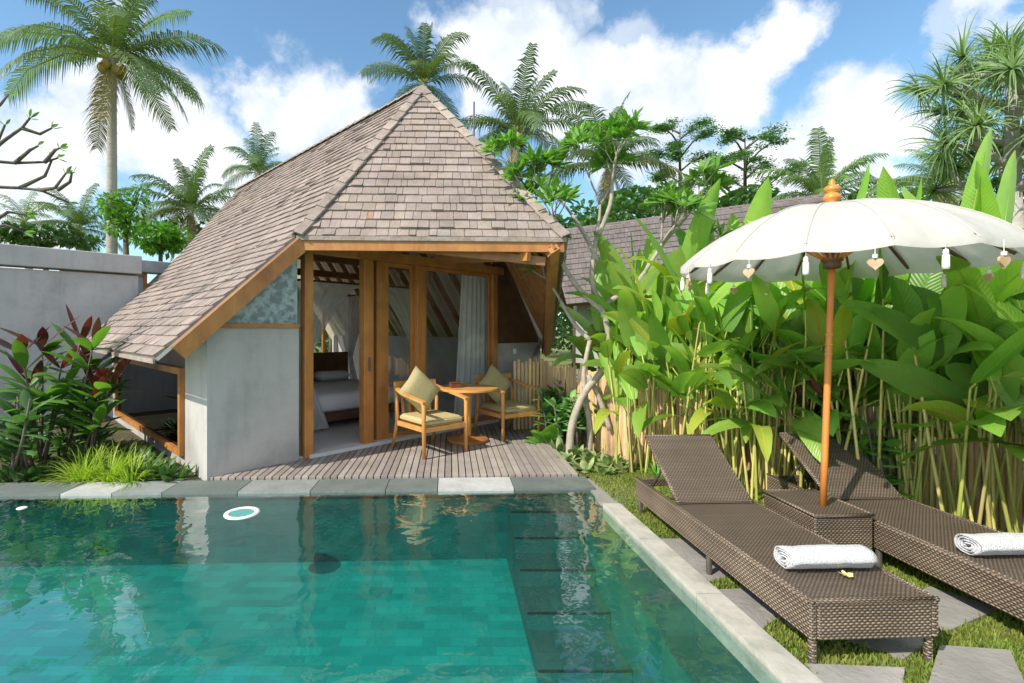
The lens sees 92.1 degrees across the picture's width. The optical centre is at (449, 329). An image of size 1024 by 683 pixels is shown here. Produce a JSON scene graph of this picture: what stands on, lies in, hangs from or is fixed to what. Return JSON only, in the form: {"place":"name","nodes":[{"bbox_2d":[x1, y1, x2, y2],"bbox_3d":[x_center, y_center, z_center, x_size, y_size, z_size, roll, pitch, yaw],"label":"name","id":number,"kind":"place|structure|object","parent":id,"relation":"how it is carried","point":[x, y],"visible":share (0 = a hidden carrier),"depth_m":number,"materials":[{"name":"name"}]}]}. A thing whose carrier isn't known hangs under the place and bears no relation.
{"place":"outdoors","nodes":[
{"label":"outdoors","id":0,"kind":"place"},
{"bbox_2d":[0,0,1023,329],"label":"sky","id":1,"kind":"structure","parent":0,"point":[291,68],"materials":[{"name":"blue"}]},
{"bbox_2d":[10,331,1023,682],"bbox_3d":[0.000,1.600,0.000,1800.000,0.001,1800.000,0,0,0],"label":"ground","id":2,"kind":"structure","parent":0,"point":[554,355],"depth_m":9.56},
{"bbox_2d":[0,187,64,268],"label":"coconut palm","id":3,"kind":"object","parent":2,"relation":"on","point":[25,219],"visible":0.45,"depth_m":23.91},
{"bbox_2d":[0,220,105,269],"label":"leafy tree","id":4,"kind":"object","parent":2,"relation":"on","point":[61,237],"visible":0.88,"depth_m":14.69,"materials":[{"name":"green plant"}]},
{"bbox_2d":[0,243,141,423],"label":"garden wall","id":5,"kind":"structure","parent":2,"relation":"on","point":[33,301],"depth_m":8.52,"materials":[{"name":"paint"}]},
{"bbox_2d":[21,183,141,253],"bbox_3d":[-16.075,-2.335,20.932,4.354,7.884,4.340,0,0,27],"label":"coconut palm","id":6,"kind":"object","parent":2,"relation":"on","point":[79,218],"visible":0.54,"depth_m":20.71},
{"bbox_2d":[0,0,226,253],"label":"coconut palm","id":7,"kind":"object","parent":2,"relation":"on","point":[111,66],"visible":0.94,"depth_m":14.77,"materials":[{"name":"plant"}]},
{"bbox_2d":[59,260,171,363],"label":"garden wall","id":8,"kind":"structure","parent":2,"relation":"on","point":[154,267],"depth_m":10.67,"materials":[{"name":"grey concrete"}]},
{"bbox_2d":[95,179,151,254],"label":"leafy tree","id":9,"kind":"object","parent":2,"relation":"on","point":[116,209],"visible":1,"depth_m":12.81,"materials":[{"name":"green plant"}]},
{"bbox_2d":[128,219,194,261],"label":"leafy tree","id":10,"kind":"object","parent":2,"relation":"on","point":[164,236],"visible":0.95,"depth_m":15.64,"materials":[{"name":"green plant"}]},
{"bbox_2d":[117,144,237,261],"bbox_3d":[-10.598,-2.938,20.015,4.936,9.089,5.183,0,0,0],"label":"coconut palm","id":11,"kind":"object","parent":2,"relation":"on","point":[188,196],"visible":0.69,"depth_m":19.63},
{"bbox_2d":[220,122,281,197],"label":"coconut palm","id":12,"kind":"object","parent":2,"relation":"on","point":[256,160],"visible":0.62,"depth_m":25.50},
{"bbox_2d":[0,476,594,498],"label":"pool edge","id":13,"kind":"object","parent":2,"relation":"on","point":[482,485],"visible":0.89,"depth_m":4.88,"materials":[{"name":"stone"}]},
{"bbox_2d":[0,491,602,682],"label":"pool","id":14,"kind":"structure","parent":2,"relation":"in","point":[382,589],"depth_m":4.08,"materials":[{"name":"liquid"}]},
{"bbox_2d":[0,490,602,572],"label":"water","id":15,"kind":"structure","parent":14,"relation":"in","point":[45,518],"depth_m":4.32,"materials":[{"name":"liquid"}]},
{"bbox_2d":[223,506,259,519],"bbox_3d":[-1.798,1.579,4.236,0.296,0.014,0.296,0,0,0],"label":"pool ring","id":16,"kind":"object","parent":15,"relation":"on","point":[244,512],"visible":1,"depth_m":4.22,"materials":[{"name":"white plastic"}]},
{"bbox_2d":[507,497,758,682],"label":"pool steps","id":17,"kind":"structure","parent":14,"relation":"in","point":[599,600],"depth_m":3.46,"materials":[{"name":"tile"}]},
{"bbox_2d":[78,85,571,480],"bbox_3d":[-2.401,-1.025,8.919,6.544,5.450,10.044,0,0,-44],"label":"villa","id":18,"kind":"object","parent":2,"relation":"on","point":[410,191],"visible":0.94,"depth_m":6.24,"materials":[{"name":"brown wood"}]},
{"bbox_2d":[114,356,184,456],"bbox_3d":[-4.374,0.941,7.004,0.090,1.011,3.831,0,0,-44],"label":"window","id":19,"kind":"structure","parent":18,"relation":"in","point":[157,410],"depth_m":6.45,"materials":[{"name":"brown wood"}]},
{"bbox_2d":[220,260,299,327],"bbox_3d":[-2.204,-0.540,5.401,1.118,1.033,0.100,0,0,-44],"label":"gable window","id":20,"kind":"structure","parent":18,"relation":"in","point":[275,306],"depth_m":5.59,"materials":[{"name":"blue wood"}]},
{"bbox_2d":[313,352,404,421],"bbox_3d":[-2.168,0.975,8.691,2.150,1.050,2.225,0,0,-44],"label":"bed","id":21,"kind":"object","parent":18,"relation":"on","point":[338,399],"visible":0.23,"depth_m":8.25,"materials":[{"name":"fabric"}]},
{"bbox_2d":[236,279,408,432],"bbox_3d":[-2.143,0.367,8.664,2.381,2.205,2.441,0,0,-44],"label":"mosquito net","id":22,"kind":"object","parent":21,"relation":"attached to","point":[335,306],"visible":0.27,"depth_m":7.67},
{"bbox_2d":[313,370,349,380],"bbox_3d":[-2.333,0.890,9.588,0.680,0.170,0.420,0,0,-44],"label":"bed pillow","id":23,"kind":"object","parent":21,"relation":"on","point":[331,375],"visible":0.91,"depth_m":9.42,"materials":[{"name":"fabric"}]},
{"bbox_2d":[385,262,413,437],"bbox_3d":[-0.718,0.276,6.901,0.507,2.408,0.040,0,0,-44],"label":"sliding door","id":24,"kind":"structure","parent":18,"relation":"in","point":[411,268],"depth_m":6.92,"materials":[{"name":"brown wood"}]},
{"bbox_2d":[425,267,490,426],"bbox_3d":[0.136,0.276,7.672,1.477,2.408,0.040,0,0,-44],"label":"sliding door","id":25,"kind":"structure","parent":18,"relation":"in","point":[432,269],"depth_m":7.98,"materials":[{"name":"brown wood"}]},
{"bbox_2d":[454,275,486,419],"bbox_3d":[0.097,0.246,7.995,1.707,2.447,0.093,0,0,-44],"label":"curtain","id":26,"kind":"object","parent":18,"relation":"hanging from","point":[472,353],"visible":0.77,"depth_m":8.27,"materials":[{"name":"fabric"}]},
{"bbox_2d":[185,432,564,478],"bbox_3d":[-0.780,1.588,7.100,4.300,0.020,3.700,0,0,0],"label":"deck base","id":27,"kind":"object","parent":2,"relation":"on","point":[432,461],"visible":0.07,"depth_m":5.84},
{"bbox_2d":[210,417,577,479],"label":"deck","id":28,"kind":"structure","parent":27,"relation":"on","point":[514,454],"depth_m":5.66,"materials":[{"name":"wood"}]},
{"bbox_2d":[391,379,468,459],"bbox_3d":[-0.272,1.103,6.276,0.726,0.864,0.784,0,0,-37],"label":"armchair","id":29,"kind":"object","parent":28,"relation":"on","point":[424,419],"visible":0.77,"depth_m":6.15,"materials":[{"name":"brown wood"}]},
{"bbox_2d":[398,366,440,412],"bbox_3d":[-0.387,0.782,6.319,0.665,0.635,0.260,0,0,-37],"label":"throw pillow","id":30,"kind":"object","parent":29,"relation":"on","point":[419,384],"visible":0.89,"depth_m":6.25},
{"bbox_2d":[440,384,497,445],"bbox_3d":[0.241,1.157,6.754,0.840,0.745,0.840,0,0,0],"label":"round table","id":31,"kind":"object","parent":28,"relation":"on","point":[468,390],"visible":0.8,"depth_m":6.65,"materials":[{"name":"brown wood"}]},
{"bbox_2d":[473,373,541,441],"bbox_3d":[0.819,1.103,7.184,0.726,0.864,0.784,0,0,-30],"label":"armchair","id":32,"kind":"object","parent":28,"relation":"on","point":[508,409],"visible":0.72,"depth_m":7.01,"materials":[{"name":"brown wood"}]},
{"bbox_2d":[479,364,511,403],"bbox_3d":[0.671,0.802,7.238,0.622,0.594,0.252,0,0,-30],"label":"throw pillow","id":33,"kind":"object","parent":32,"relation":"on","point":[494,376],"visible":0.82,"depth_m":7.17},
{"bbox_2d":[513,359,545,430],"bbox_3d":[1.243,1.025,7.644,0.568,1.150,0.077,0,0,-18],"label":"bamboo screen","id":34,"kind":"object","parent":28,"relation":"on","point":[531,382],"visible":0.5,"depth_m":7.59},
{"bbox_2d":[225,311,572,352],"bbox_3d":[-0.027,-0.404,32.918,90.666,4.492,6.534,0,0,0],"label":"distant wood","id":35,"kind":"object","parent":2,"relation":"on","point":[562,327],"visible":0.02,"depth_m":31.29,"materials":[{"name":"green plant"}]},
{"bbox_2d":[356,21,481,119],"bbox_3d":[-1.324,-5.581,20.236,5.406,14.370,5.195,0,0,0],"label":"coconut palm","id":36,"kind":"object","parent":2,"relation":"on","point":[425,73],"visible":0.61,"depth_m":19.54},
{"bbox_2d":[0,416,1023,530],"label":"planting bed","id":37,"kind":"object","parent":2,"relation":"on","point":[118,435],"visible":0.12,"depth_m":6.17,"materials":[{"name":"plant"}]},
{"bbox_2d":[0,457,56,482],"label":"groundcover plant","id":38,"kind":"object","parent":37,"relation":"on","point":[32,471],"visible":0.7,"depth_m":5.14,"materials":[{"name":"green plant"}]},
{"bbox_2d":[0,389,61,480],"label":"garden shrub","id":39,"kind":"object","parent":37,"relation":"on","point":[22,429],"visible":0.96,"depth_m":5.24,"materials":[{"name":"green plant"}]},
{"bbox_2d":[0,457,66,485],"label":"groundcover plant","id":40,"kind":"object","parent":37,"relation":"on","point":[12,476],"visible":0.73,"depth_m":5.19,"materials":[{"name":"green plant"}]},
{"bbox_2d":[0,94,78,237],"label":"frangipani tree","id":41,"kind":"object","parent":37,"relation":"on","point":[21,157],"visible":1,"depth_m":5.23,"materials":[{"name":"brown plant"}]},
{"bbox_2d":[0,304,130,463],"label":"cordyline","id":42,"kind":"object","parent":37,"relation":"on","point":[19,360],"visible":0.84,"depth_m":5.77,"materials":[{"name":"green plant"}]},
{"bbox_2d":[37,443,124,484],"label":"grass tuft","id":43,"kind":"object","parent":37,"relation":"on","point":[76,475],"visible":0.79,"depth_m":5.12,"materials":[{"name":"green plant"}]},
{"bbox_2d":[44,415,117,456],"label":"garden shrub","id":44,"kind":"object","parent":37,"relation":"on","point":[58,440],"visible":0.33,"depth_m":6.21,"materials":[{"name":"green plant"}]},
{"bbox_2d":[45,376,126,449],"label":"garden shrub","id":45,"kind":"object","parent":37,"relation":"on","point":[60,424],"visible":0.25,"depth_m":6.35,"materials":[{"name":"green plant"}]},
{"bbox_2d":[53,349,137,458],"bbox_3d":[-4.161,0.905,5.821,0.943,1.359,0.729,0,0,37],"label":"cordyline","id":46,"kind":"object","parent":37,"relation":"on","point":[104,383],"visible":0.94,"depth_m":5.76,"materials":[{"name":"green plant"}]},
{"bbox_2d":[65,443,146,484],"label":"grass tuft","id":47,"kind":"object","parent":37,"relation":"on","point":[103,470],"visible":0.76,"depth_m":5.11,"materials":[{"name":"green plant"}]},
{"bbox_2d":[84,443,173,490],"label":"grass tuft","id":48,"kind":"object","parent":37,"relation":"on","point":[124,473],"visible":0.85,"depth_m":5.05,"materials":[{"name":"green plant"}]},
{"bbox_2d":[133,460,197,481],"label":"groundcover plant","id":49,"kind":"object","parent":37,"relation":"on","point":[168,474],"visible":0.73,"depth_m":5.17,"materials":[{"name":"green plant"}]},
{"bbox_2d":[524,421,567,444],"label":"philodendron","id":50,"kind":"object","parent":37,"relation":"on","point":[549,433],"visible":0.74,"depth_m":6.59,"materials":[{"name":"green plant"}]},
{"bbox_2d":[532,369,569,441],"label":"garden shrub","id":51,"kind":"object","parent":37,"relation":"on","point":[547,408],"visible":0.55,"depth_m":6.93,"materials":[{"name":"green plant"}]},
{"bbox_2d":[544,390,603,447],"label":"garden shrub","id":52,"kind":"object","parent":37,"relation":"on","point":[581,437],"visible":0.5,"depth_m":6.55,"materials":[{"name":"green plant"}]},
{"bbox_2d":[559,273,632,358],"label":"heliconia plant","id":53,"kind":"object","parent":37,"relation":"on","point":[585,324],"visible":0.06,"depth_m":7.96,"materials":[{"name":"green plant"}]},
{"bbox_2d":[478,106,737,453],"bbox_3d":[1.928,-0.505,6.048,3.232,4.545,1.330,0,0,11],"label":"frangipani tree","id":54,"kind":"object","parent":37,"relation":"on","point":[682,200],"visible":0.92,"depth_m":6.09,"materials":[{"name":"green plant"}]},
{"bbox_2d":[581,255,647,381],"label":"heliconia plant","id":55,"kind":"object","parent":37,"relation":"on","point":[601,277],"visible":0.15,"depth_m":6.49,"materials":[{"name":"green plant"}]},
{"bbox_2d":[592,271,683,472],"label":"heliconia plant","id":56,"kind":"object","parent":37,"relation":"on","point":[628,307],"visible":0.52,"depth_m":5.42,"materials":[{"name":"green plant"}]},
{"bbox_2d":[565,231,714,404],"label":"heliconia plant","id":57,"kind":"object","parent":37,"relation":"on","point":[612,260],"visible":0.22,"depth_m":5.96,"materials":[{"name":"green plant"}]},
{"bbox_2d":[594,311,692,467],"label":"heliconia plant","id":58,"kind":"object","parent":37,"relation":"on","point":[615,386],"visible":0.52,"depth_m":5.61,"materials":[{"name":"green plant"}]},
{"bbox_2d":[601,178,720,409],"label":"heliconia plant","id":59,"kind":"object","parent":37,"relation":"on","point":[697,235],"visible":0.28,"depth_m":5.71,"materials":[{"name":"green plant"}]},
{"bbox_2d":[603,281,754,434],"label":"heliconia plant","id":60,"kind":"object","parent":37,"relation":"on","point":[691,381],"visible":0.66,"depth_m":5.00,"materials":[{"name":"green plant"}]},
{"bbox_2d":[641,231,720,451],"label":"heliconia plant","id":61,"kind":"object","parent":37,"relation":"on","point":[649,250],"visible":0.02,"depth_m":6.55,"materials":[{"name":"green plant"}]},
{"bbox_2d":[611,281,759,467],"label":"heliconia plant","id":62,"kind":"object","parent":37,"relation":"on","point":[636,379],"visible":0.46,"depth_m":5.24,"materials":[{"name":"green plant"}]},
{"bbox_2d":[635,319,751,453],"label":"heliconia plant","id":63,"kind":"object","parent":37,"relation":"on","point":[679,356],"visible":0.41,"depth_m":5.10,"materials":[{"name":"green plant"}]},
{"bbox_2d":[622,279,802,474],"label":"heliconia plant","id":64,"kind":"object","parent":37,"relation":"on","point":[738,298],"visible":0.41,"depth_m":4.86,"materials":[{"name":"green plant"}]},
{"bbox_2d":[674,177,771,445],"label":"heliconia plant","id":65,"kind":"object","parent":37,"relation":"on","point":[760,205],"visible":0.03,"depth_m":5.88,"materials":[{"name":"green plant"}]},
{"bbox_2d":[660,275,824,495],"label":"heliconia plant","id":66,"kind":"object","parent":37,"relation":"on","point":[774,289],"visible":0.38,"depth_m":4.69,"materials":[{"name":"green plant"}]},
{"bbox_2d":[688,291,805,481],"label":"heliconia plant","id":67,"kind":"object","parent":37,"relation":"on","point":[699,416],"visible":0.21,"depth_m":4.83,"materials":[{"name":"green plant"}]},
{"bbox_2d":[683,296,845,487],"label":"heliconia plant","id":68,"kind":"object","parent":37,"relation":"on","point":[765,406],"visible":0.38,"depth_m":4.84,"materials":[{"name":"green plant"}]},
{"bbox_2d":[526,356,1023,532],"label":"bamboo fence","id":69,"kind":"object","parent":37,"relation":"on","point":[552,374],"visible":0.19,"depth_m":5.13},
{"bbox_2d":[702,308,863,488],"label":"heliconia plant","id":70,"kind":"object","parent":37,"relation":"on","point":[777,384],"visible":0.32,"depth_m":4.50,"materials":[{"name":"green plant"}]},
{"bbox_2d":[699,252,878,488],"bbox_3d":[3.225,0.416,4.472,1.944,2.371,1.324,0,0,5],"label":"heliconia plant","id":71,"kind":"object","parent":37,"relation":"on","point":[767,307],"visible":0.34,"depth_m":4.41,"materials":[{"name":"green plant"}]},
{"bbox_2d":[707,287,883,500],"bbox_3d":[2.966,0.585,4.362,1.434,2.034,1.439,0,0,37],"label":"heliconia plant","id":72,"kind":"object","parent":37,"relation":"on","point":[806,423],"visible":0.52,"depth_m":4.47,"materials":[{"name":"green plant"}]},
{"bbox_2d":[788,375,862,490],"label":"plant","id":73,"kind":"object","parent":37,"relation":"on","point":[813,384],"visible":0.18,"depth_m":4.23,"materials":[{"name":"green plant"}]},
{"bbox_2d":[764,278,947,489],"bbox_3d":[3.629,0.450,4.396,1.569,2.305,1.607,0,0,-3],"label":"heliconia plant","id":74,"kind":"object","parent":37,"relation":"on","point":[853,331],"visible":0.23,"depth_m":4.12,"materials":[{"name":"green plant"}]},
{"bbox_2d":[807,161,936,450],"bbox_3d":[4.084,0.083,4.530,1.640,3.038,1.558,0,0,-23],"label":"heliconia plant","id":75,"kind":"object","parent":37,"relation":"on","point":[867,289],"visible":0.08,"depth_m":4.21,"materials":[{"name":"green plant"}]},
{"bbox_2d":[754,261,994,491],"bbox_3d":[3.320,0.357,4.096,1.330,2.491,1.329,0,0,24],"label":"heliconia plant","id":76,"kind":"object","parent":37,"relation":"on","point":[816,321],"visible":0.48,"depth_m":4.01,"materials":[{"name":"green plant"}]},
{"bbox_2d":[792,286,966,506],"bbox_3d":[3.616,0.646,4.126,1.333,1.912,1.301,0,0,-38],"label":"heliconia plant","id":77,"kind":"object","parent":37,"relation":"on","point":[953,299],"visible":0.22,"depth_m":3.82,"materials":[{"name":"green plant"}]},
{"bbox_2d":[844,411,920,496],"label":"garden shrub","id":78,"kind":"object","parent":37,"relation":"on","point":[887,461],"visible":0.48,"depth_m":4.05,"materials":[{"name":"green plant"}]},
{"bbox_2d":[755,248,1023,502],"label":"heliconia plant","id":79,"kind":"object","parent":37,"relation":"on","point":[923,285],"visible":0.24,"depth_m":3.97,"materials":[{"name":"green plant"}]},
{"bbox_2d":[831,166,977,421],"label":"heliconia plant","id":80,"kind":"object","parent":37,"relation":"on","point":[886,187],"visible":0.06,"depth_m":4.11,"materials":[{"name":"green plant"}]},
{"bbox_2d":[806,260,1023,518],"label":"heliconia plant","id":81,"kind":"object","parent":37,"relation":"on","point":[1005,283],"visible":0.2,"depth_m":3.60,"materials":[{"name":"green plant"}]},
{"bbox_2d":[839,265,1015,521],"bbox_3d":[3.785,0.446,3.667,1.900,2.331,0.371,0,0,-17],"label":"tropical plant","id":82,"kind":"object","parent":37,"relation":"on","point":[958,370],"visible":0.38,"depth_m":3.64,"materials":[{"name":"green plant"}]},
{"bbox_2d":[901,128,1016,489],"bbox_3d":[4.767,-0.166,4.645,1.344,3.545,0.150,0,0,0],"label":"tropical plant","id":83,"kind":"object","parent":37,"relation":"on","point":[1005,197],"visible":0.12,"depth_m":4.68,"materials":[{"name":"green plant"}]},
{"bbox_2d":[896,356,1023,532],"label":"heliconia plant","id":84,"kind":"object","parent":37,"relation":"on","point":[1016,451],"visible":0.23,"depth_m":3.63,"materials":[{"name":"green plant"}]},
{"bbox_2d":[897,267,1023,532],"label":"heliconia plant","id":85,"kind":"object","parent":37,"relation":"on","point":[992,421],"visible":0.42,"depth_m":3.56,"materials":[{"name":"green plant"}]},
{"bbox_2d":[960,149,998,463],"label":"heliconia plant","id":86,"kind":"object","parent":37,"relation":"on","point":[970,198],"visible":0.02,"depth_m":4.58,"materials":[{"name":"green plant"}]},
{"bbox_2d":[936,256,1023,532],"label":"heliconia plant","id":87,"kind":"object","parent":37,"relation":"on","point":[982,311],"visible":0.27,"depth_m":3.51,"materials":[{"name":"green plant"}]},
{"bbox_2d":[974,161,1001,218],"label":"heliconia plant","id":88,"kind":"object","parent":37,"relation":"on","point":[987,202],"visible":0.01,"depth_m":4.44,"materials":[{"name":"green plant"}]},
{"bbox_2d":[458,42,595,195],"bbox_3d":[2.927,-4.627,20.034,5.441,12.463,6.335,0,0,-43],"label":"coconut palm","id":89,"kind":"object","parent":2,"relation":"on","point":[528,117],"visible":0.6,"depth_m":19.50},
{"bbox_2d":[552,198,602,362],"bbox_3d":[4.305,-1.315,15.917,2.575,5.834,2.764,0,0,35],"label":"leafy tree","id":90,"kind":"object","parent":2,"relation":"on","point":[584,220],"visible":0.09,"depth_m":15.90,"materials":[{"name":"green plant"}]},
{"bbox_2d":[537,92,690,207],"bbox_3d":[7.195,-4.757,22.606,6.715,12.723,6.758,0,0,0],"label":"coconut palm","id":91,"kind":"object","parent":2,"relation":"on","point":[605,184],"visible":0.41,"depth_m":22.49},
{"bbox_2d":[576,180,692,224],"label":"leafy tree","id":92,"kind":"object","parent":2,"relation":"on","point":[621,205],"visible":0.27,"depth_m":16.02,"materials":[{"name":"green plant"}]},
{"bbox_2d":[626,116,725,199],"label":"rain tree","id":93,"kind":"object","parent":2,"relation":"on","point":[674,148],"visible":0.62,"depth_m":29.50,"materials":[{"name":"green plant"}]},
{"bbox_2d":[558,194,824,370],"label":"neighbouring house","id":94,"kind":"structure","parent":2,"relation":"on","point":[578,259],"depth_m":13.66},
{"bbox_2d":[603,503,823,682],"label":"pool kerb","id":95,"kind":"structure","parent":2,"relation":"on","point":[758,652],"depth_m":2.79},
{"bbox_2d":[717,182,780,207],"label":"leafy tree","id":96,"kind":"object","parent":2,"relation":"on","point":[741,196],"visible":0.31,"depth_m":22.73,"materials":[{"name":"green plant"}]},
{"bbox_2d":[710,121,811,202],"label":"rain tree","id":97,"kind":"object","parent":2,"relation":"on","point":[733,134],"visible":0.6,"depth_m":26.23,"materials":[{"name":"green plant"}]},
{"bbox_2d":[576,456,1023,682],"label":"grass","id":98,"kind":"structure","parent":2,"relation":"on","point":[654,523],"depth_m":2.58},
{"bbox_2d":[636,434,939,663],"bbox_3d":[1.970,1.234,3.292,0.635,0.697,1.960,0,0,-2],"label":"sun lounger","id":99,"kind":"object","parent":98,"relation":"on","point":[718,515],"visible":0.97,"depth_m":2.85,"materials":[{"name":"wicker"}]},
{"bbox_2d":[773,544,877,568],"bbox_3d":[2.006,1.216,2.623,0.480,0.117,0.151,0,0,-2],"label":"rolled towel","id":100,"kind":"object","parent":99,"relation":"on","point":[823,556],"visible":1,"depth_m":2.58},
{"bbox_2d":[762,489,874,549],"bbox_3d":[2.605,1.401,3.500,0.422,0.363,0.522,0,0,-2],"label":"side table","id":101,"kind":"object","parent":98,"relation":"on","point":[837,521],"visible":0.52,"depth_m":3.31,"materials":[{"name":"wicker"}]},
{"bbox_2d":[680,179,1023,506],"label":"parasol","id":102,"kind":"object","parent":101,"relation":"on","point":[831,233],"visible":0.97,"depth_m":3.04,"materials":[{"name":"fabric"}]},
{"bbox_2d":[766,432,1023,620],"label":"sun lounger","id":103,"kind":"object","parent":98,"relation":"on","point":[916,534],"visible":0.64,"depth_m":3.21,"materials":[{"name":"wicker"}]},
{"bbox_2d":[954,532,1023,554],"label":"rolled towel","id":104,"kind":"object","parent":103,"relation":"on","point":[1004,543],"visible":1,"depth_m":2.74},
{"bbox_2d":[750,126,913,201],"bbox_3d":[12.776,-2.497,16.849,4.346,8.207,4.111,0,0,0],"label":"coconut palm","id":105,"kind":"object","parent":2,"relation":"on","point":[815,182],"visible":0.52,"depth_m":16.62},
{"bbox_2d":[866,122,1023,205],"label":"coconut palm","id":106,"kind":"object","parent":2,"relation":"on","point":[907,178],"visible":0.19,"depth_m":12.11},
{"bbox_2d":[876,4,1023,228],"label":"screw pine","id":107,"kind":"object","parent":2,"relation":"on","point":[1000,67],"visible":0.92,"depth_m":8.16,"materials":[{"name":"green plant"}]},
{"bbox_2d":[898,282,1023,463],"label":"heliconia plant","id":108,"kind":"object","parent":2,"relation":"on","point":[996,341],"visible":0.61,"depth_m":3.39,"materials":[{"name":"green plant"}]},
{"bbox_2d":[588,479,1023,682],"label":"path","id":109,"kind":"structure","parent":0,"point":[960,664],"depth_m":2.43,"materials":[{"name":"stone"}]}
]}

